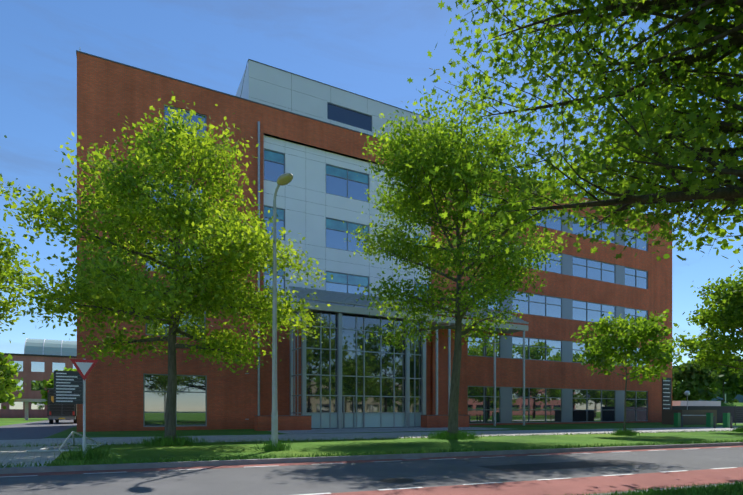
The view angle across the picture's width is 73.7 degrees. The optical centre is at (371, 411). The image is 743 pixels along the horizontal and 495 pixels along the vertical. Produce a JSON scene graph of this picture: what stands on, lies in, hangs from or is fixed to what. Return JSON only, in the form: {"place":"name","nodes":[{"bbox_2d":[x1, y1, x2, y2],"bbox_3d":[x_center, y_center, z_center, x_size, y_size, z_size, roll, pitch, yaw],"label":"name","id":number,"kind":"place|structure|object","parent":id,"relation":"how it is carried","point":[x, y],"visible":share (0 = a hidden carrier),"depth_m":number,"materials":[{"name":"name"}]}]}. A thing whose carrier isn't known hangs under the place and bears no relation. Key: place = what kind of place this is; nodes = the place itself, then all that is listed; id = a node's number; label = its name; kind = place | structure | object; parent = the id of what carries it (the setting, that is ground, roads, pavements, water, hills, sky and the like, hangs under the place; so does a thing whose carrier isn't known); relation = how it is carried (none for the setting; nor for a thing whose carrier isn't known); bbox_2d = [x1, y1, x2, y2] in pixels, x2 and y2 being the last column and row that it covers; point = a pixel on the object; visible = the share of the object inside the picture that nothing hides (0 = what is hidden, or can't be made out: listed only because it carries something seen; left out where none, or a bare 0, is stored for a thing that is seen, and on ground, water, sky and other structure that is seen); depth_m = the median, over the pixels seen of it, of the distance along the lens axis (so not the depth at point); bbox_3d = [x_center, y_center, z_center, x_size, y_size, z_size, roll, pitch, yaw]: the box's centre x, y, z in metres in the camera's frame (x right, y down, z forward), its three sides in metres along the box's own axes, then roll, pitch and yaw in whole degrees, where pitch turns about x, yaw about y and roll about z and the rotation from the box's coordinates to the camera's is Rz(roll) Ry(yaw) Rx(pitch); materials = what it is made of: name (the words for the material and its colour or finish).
{"place":"outdoors","nodes":[
{"label":"outdoors","id":0,"kind":"place"},
{"bbox_2d":[0,418,742,494],"bbox_3d":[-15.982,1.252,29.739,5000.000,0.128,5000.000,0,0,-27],"label":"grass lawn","id":1,"kind":"structure","parent":0,"point":[572,470],"depth_m":12.34,"materials":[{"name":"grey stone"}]},
{"bbox_2d":[0,352,22,409],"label":"tree","id":2,"kind":"object","parent":1,"relation":"on","point":[4,366],"visible":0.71,"depth_m":68.50,"materials":[{"name":"green plant"}]},
{"bbox_2d":[0,135,51,399],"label":"tree","id":3,"kind":"object","parent":1,"relation":"on","point":[6,268],"visible":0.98,"depth_m":17.16,"materials":[{"name":"green plant"}]},
{"bbox_2d":[40,367,76,419],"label":"tree","id":4,"kind":"object","parent":1,"relation":"on","point":[49,383],"visible":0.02,"depth_m":71.28,"materials":[{"name":"green plant"}]},
{"bbox_2d":[47,388,76,423],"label":"truck","id":5,"kind":"object","parent":1,"relation":"on","point":[56,412],"visible":0.65,"depth_m":47.39,"materials":[{"name":"black metal"}]},
{"bbox_2d":[26,431,103,451],"bbox_3d":[-9.482,0.907,15.813,1.557,0.578,2.951,0,0,-13],"label":"bicycle rack","id":6,"kind":"object","parent":1,"relation":"on","point":[63,446],"visible":0.77,"depth_m":15.33,"materials":[{"name":"white metal"}]},
{"bbox_2d":[54,359,97,457],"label":"road signs","id":7,"kind":"object","parent":1,"relation":"on","point":[69,387],"visible":0.85,"depth_m":12.33,"materials":[{"name":"white"}]},
{"bbox_2d":[0,91,332,441],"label":"tree","id":8,"kind":"object","parent":1,"relation":"on","point":[115,290],"visible":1,"depth_m":15.98,"materials":[{"name":"green plant"}]},
{"bbox_2d":[271,173,292,447],"bbox_3d":[-2.683,-2.901,14.842,0.370,8.194,1.177,0,0,-37],"label":"lamp post","id":9,"kind":"object","parent":1,"relation":"on","point":[284,179],"visible":0.98,"depth_m":15.17,"materials":[{"name":"beige metal"}]},
{"bbox_2d":[0,338,742,427],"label":"background building","id":10,"kind":"structure","parent":1,"relation":"on","point":[39,360],"depth_m":94.01,"materials":[{"name":"brown glass"}]},
{"bbox_2d":[54,425,742,460],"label":"grass tufts","id":11,"kind":"object","parent":1,"relation":"on","point":[155,442],"visible":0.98,"depth_m":17.19,"materials":[{"name":"green plant"}]},
{"bbox_2d":[343,81,595,436],"bbox_3d":[4.497,-6.016,22.032,11.918,14.524,10.899,0,0,-27],"label":"tree","id":12,"kind":"object","parent":1,"relation":"on","point":[439,144],"visible":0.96,"depth_m":20.46,"materials":[{"name":"green plant"}]},
{"bbox_2d":[569,309,684,432],"bbox_3d":[13.226,-1.942,25.084,5.480,6.376,5.400,0,0,-27],"label":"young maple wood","id":13,"kind":"object","parent":1,"relation":"on","point":[606,342],"visible":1,"depth_m":24.37,"materials":[{"name":"green plant"}]},
{"bbox_2d":[550,6,742,258],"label":"tree","id":14,"kind":"object","parent":1,"relation":"on","point":[724,246],"visible":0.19,"depth_m":11.94,"materials":[{"name":"green plant"}]},
{"bbox_2d":[404,0,742,267],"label":"maple tree limbs","id":15,"kind":"object","parent":14,"relation":"attached to","point":[665,159],"visible":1,"depth_m":9.31,"materials":[{"name":"green plant"}]},
{"bbox_2d":[672,362,723,400],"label":"tree","id":16,"kind":"object","parent":1,"relation":"on","point":[700,380],"visible":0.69,"depth_m":90.71,"materials":[{"name":"green plant"}]},
{"bbox_2d":[685,359,722,400],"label":"tree","id":17,"kind":"object","parent":1,"relation":"on","point":[706,388],"visible":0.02,"depth_m":126.32,"materials":[{"name":"green plant"}]},
{"bbox_2d":[666,265,742,380],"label":"tree","id":18,"kind":"object","parent":1,"relation":"on","point":[726,316],"visible":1,"depth_m":28.57,"materials":[{"name":"green plant"}]},
{"bbox_2d":[700,375,742,402],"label":"tree","id":19,"kind":"object","parent":1,"relation":"on","point":[730,397],"visible":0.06,"depth_m":166.92,"materials":[{"name":"green plant"}]},
{"bbox_2d":[708,354,742,401],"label":"tree","id":20,"kind":"object","parent":1,"relation":"on","point":[727,387],"visible":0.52,"depth_m":106.63,"materials":[{"name":"green plant"}]},
{"bbox_2d":[0,0,742,380],"label":"sky","id":21,"kind":"structure","parent":0,"point":[367,48],"materials":[{"name":"blue"}]},
{"bbox_2d":[76,48,672,431],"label":"office building","id":22,"kind":"structure","parent":0,"point":[305,132],"depth_m":36.09,"materials":[{"name":"brick"}]},
{"bbox_2d":[548,480,742,494],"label":"verge grass","id":23,"kind":"structure","parent":0,"point":[734,488],"depth_m":7.80,"materials":[{"name":"green plant"}]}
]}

